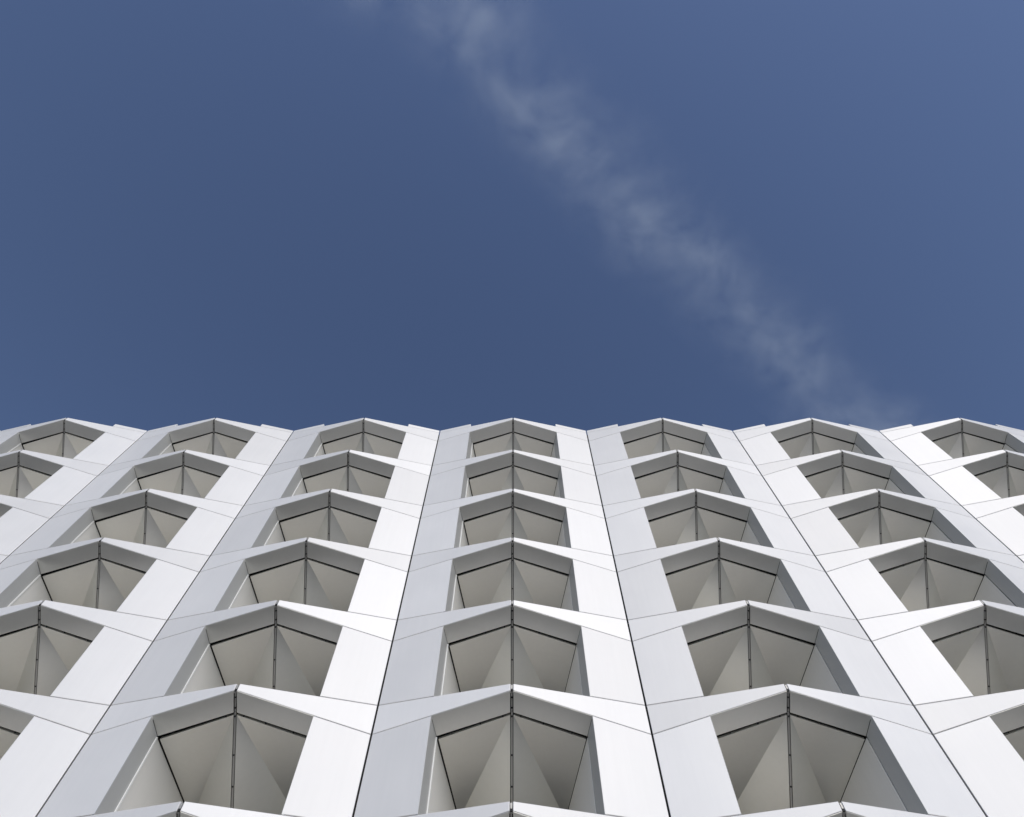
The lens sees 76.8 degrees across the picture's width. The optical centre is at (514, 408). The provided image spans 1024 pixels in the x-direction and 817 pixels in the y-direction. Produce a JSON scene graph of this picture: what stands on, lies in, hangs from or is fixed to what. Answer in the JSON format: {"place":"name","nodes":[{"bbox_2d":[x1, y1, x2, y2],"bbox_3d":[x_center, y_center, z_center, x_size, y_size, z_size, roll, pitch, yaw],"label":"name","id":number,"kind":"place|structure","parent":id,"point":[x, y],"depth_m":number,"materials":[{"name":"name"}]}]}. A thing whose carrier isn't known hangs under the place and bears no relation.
{"place":"outdoors","nodes":[
{"label":"outdoors","id":0,"kind":"place"},
{"bbox_2d":[0,418,1023,816],"bbox_3d":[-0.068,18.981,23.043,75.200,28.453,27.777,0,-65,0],"label":"building","id":1,"kind":"structure","parent":0,"point":[514,618],"depth_m":18.84,"materials":[{"name":"concrete"}]},
{"bbox_2d":[0,0,1023,434],"label":"sky","id":2,"kind":"structure","parent":0,"point":[293,215],"materials":[{"name":"blue"}]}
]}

